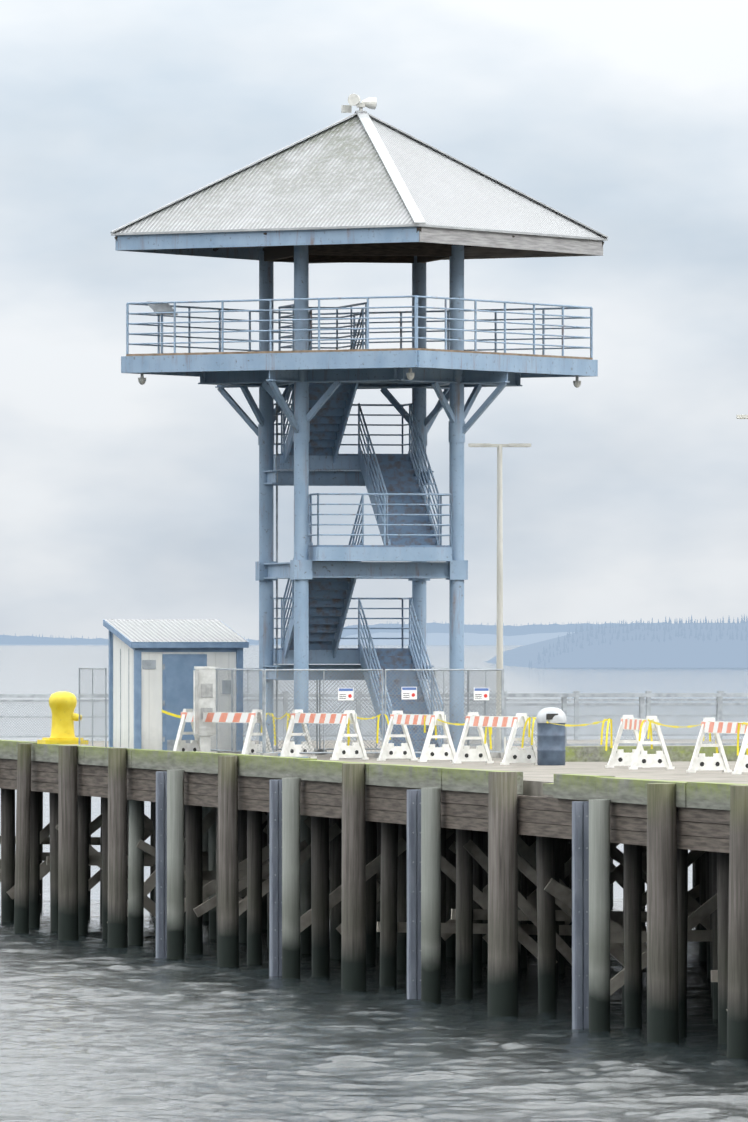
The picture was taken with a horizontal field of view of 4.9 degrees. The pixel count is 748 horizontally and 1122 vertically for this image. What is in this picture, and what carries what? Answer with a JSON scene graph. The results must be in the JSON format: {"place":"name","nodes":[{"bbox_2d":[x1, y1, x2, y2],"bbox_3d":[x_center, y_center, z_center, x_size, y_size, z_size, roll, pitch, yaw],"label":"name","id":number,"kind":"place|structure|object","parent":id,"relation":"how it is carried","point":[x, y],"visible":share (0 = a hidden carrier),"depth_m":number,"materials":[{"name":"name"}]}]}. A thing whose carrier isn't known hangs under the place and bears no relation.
{"place":"outdoors","nodes":[
{"label":"outdoors","id":0,"kind":"place"},
{"bbox_2d":[0,899,747,1121],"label":"sea water","id":1,"kind":"structure","parent":0,"point":[94,1027],"depth_m":142.49,"materials":[{"name":"grey liquid"}]},
{"bbox_2d":[0,645,747,899],"bbox_3d":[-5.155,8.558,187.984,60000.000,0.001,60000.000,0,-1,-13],"label":"sea water","id":2,"kind":"structure","parent":0,"point":[38,669],"depth_m":1351.88,"materials":[{"name":"grey liquid"}]},
{"bbox_2d":[0,743,747,1057],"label":"pier pilings","id":3,"kind":"object","parent":2,"relation":"in","point":[421,896],"visible":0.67,"depth_m":168.36,"materials":[{"name":"wood"}]},
{"bbox_2d":[109,631,242,752],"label":"harbour shed walls","id":4,"kind":"structure","parent":3,"relation":"on","point":[147,686],"depth_m":191.40,"materials":[{"name":"white metal"}]},
{"bbox_2d":[103,619,248,647],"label":"shed roof","id":5,"kind":"structure","parent":4,"relation":"on","point":[173,633],"depth_m":192.39,"materials":[{"name":"grey metal"}]},
{"bbox_2d":[173,709,271,753],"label":"barricade","id":6,"kind":"object","parent":3,"relation":"on","point":[250,746],"visible":0.56,"depth_m":186.91,"materials":[{"name":"white plastic"}]},
{"bbox_2d":[162,710,747,754],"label":"caution tape","id":7,"kind":"object","parent":6,"relation":"attached to","point":[609,720],"visible":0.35,"depth_m":176.14,"materials":[{"name":"yellow"}]},
{"bbox_2d":[79,667,504,757],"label":"temporary fence frames","id":8,"kind":"structure","parent":3,"relation":"on","point":[498,754],"depth_m":186.73,"materials":[{"name":"grey metal"}]},
{"bbox_2d":[80,669,500,751],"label":"chain link fence","id":9,"kind":"object","parent":8,"relation":"attached to","point":[374,722],"visible":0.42,"depth_m":186.53,"materials":[{"name":"grey metal"}]},
{"bbox_2d":[338,687,488,699],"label":"warning signs","id":10,"kind":"object","parent":8,"relation":"attached to","point":[408,693],"visible":1,"depth_m":186.24,"materials":[{"name":"white"}]},
{"bbox_2d":[280,710,368,759],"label":"barricade","id":11,"kind":"object","parent":3,"relation":"on","point":[341,750],"visible":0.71,"depth_m":184.42,"materials":[{"name":"white plastic"}]},
{"bbox_2d":[114,226,603,757],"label":"observation tower","id":12,"kind":"structure","parent":3,"relation":"on","point":[322,386],"depth_m":188.03,"materials":[{"name":"blue metal"}]},
{"bbox_2d":[110,110,607,240],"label":"tower roof","id":13,"kind":"structure","parent":12,"relation":"on","point":[361,169],"depth_m":187.48,"materials":[{"name":"grey metal"}]},
{"bbox_2d":[341,94,376,112],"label":"observation tower floodlights","id":14,"kind":"object","parent":13,"relation":"on","point":[355,100],"visible":0.96,"depth_m":189.25,"materials":[{"name":"white metal"}]},
{"bbox_2d":[0,739,747,852],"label":"pier deck","id":15,"kind":"structure","parent":3,"relation":"on","point":[539,813],"depth_m":166.09,"materials":[{"name":"brown wood"}]},
{"bbox_2d":[37,691,87,743],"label":"mooring bollard","id":16,"kind":"object","parent":15,"relation":"on","point":[62,704],"visible":0.94,"depth_m":198.72,"materials":[{"name":"metal"}]},
{"bbox_2d":[193,666,215,751],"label":"utility cabinet","id":17,"kind":"object","parent":15,"relation":"on","point":[203,688],"visible":0.81,"depth_m":187.46,"materials":[{"name":"grey metal"}]},
{"bbox_2d":[0,740,747,809],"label":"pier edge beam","id":18,"kind":"structure","parent":15,"relation":"on","point":[709,795],"depth_m":164.20,"materials":[{"name":"wood"}]},
{"bbox_2d":[565,746,746,761],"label":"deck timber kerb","id":19,"kind":"structure","parent":15,"relation":"on","point":[601,754],"depth_m":181.13,"materials":[{"name":"green wood"}]},
{"bbox_2d":[0,691,747,747],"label":"pier guard railings","id":20,"kind":"object","parent":3,"relation":"on","point":[648,695],"visible":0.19,"depth_m":200.39,"materials":[{"name":"metal"}]},
{"bbox_2d":[377,711,455,761],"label":"barricade","id":21,"kind":"object","parent":3,"relation":"on","point":[429,751],"visible":0.94,"depth_m":181.68,"materials":[{"name":"white plastic"}]},
{"bbox_2d":[452,712,536,764],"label":"barricade","id":22,"kind":"object","parent":3,"relation":"on","point":[511,754],"visible":1,"depth_m":177.31,"materials":[{"name":"white plastic"}]},
{"bbox_2d":[468,443,530,751],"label":"lamp post","id":23,"kind":"object","parent":3,"relation":"on","point":[499,653],"visible":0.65,"depth_m":196.19,"materials":[{"name":"white metal"}]},
{"bbox_2d":[536,707,566,764],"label":"trash can","id":24,"kind":"object","parent":3,"relation":"on","point":[551,750],"visible":0.98,"depth_m":175.49,"materials":[{"name":"blue metal"}]},
{"bbox_2d":[605,715,674,768],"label":"barricade","id":25,"kind":"object","parent":3,"relation":"on","point":[637,757],"visible":0.98,"depth_m":170.28,"materials":[{"name":"white plastic"}]},
{"bbox_2d":[686,718,747,773],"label":"barricade","id":26,"kind":"object","parent":3,"relation":"on","point":[716,761],"visible":1,"depth_m":166.08,"materials":[{"name":"white plastic"}]},
{"bbox_2d":[0,615,747,667],"bbox_3d":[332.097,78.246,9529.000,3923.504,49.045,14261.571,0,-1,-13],"label":"distant hills","id":27,"kind":"structure","parent":2,"relation":"on","point":[681,644],"depth_m":2200.81,"materials":[{"name":"blue plant"}]},
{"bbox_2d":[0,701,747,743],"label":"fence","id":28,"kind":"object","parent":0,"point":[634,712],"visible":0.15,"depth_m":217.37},
{"bbox_2d":[0,0,747,639],"label":"sky","id":29,"kind":"structure","parent":0,"point":[121,497],"materials":[{"name":"white"}]},
{"bbox_2d":[736,415,747,418],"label":"street lamp","id":30,"kind":"object","parent":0,"point":[741,416],"visible":1,"depth_m":171.22,"materials":[{"name":"white"}]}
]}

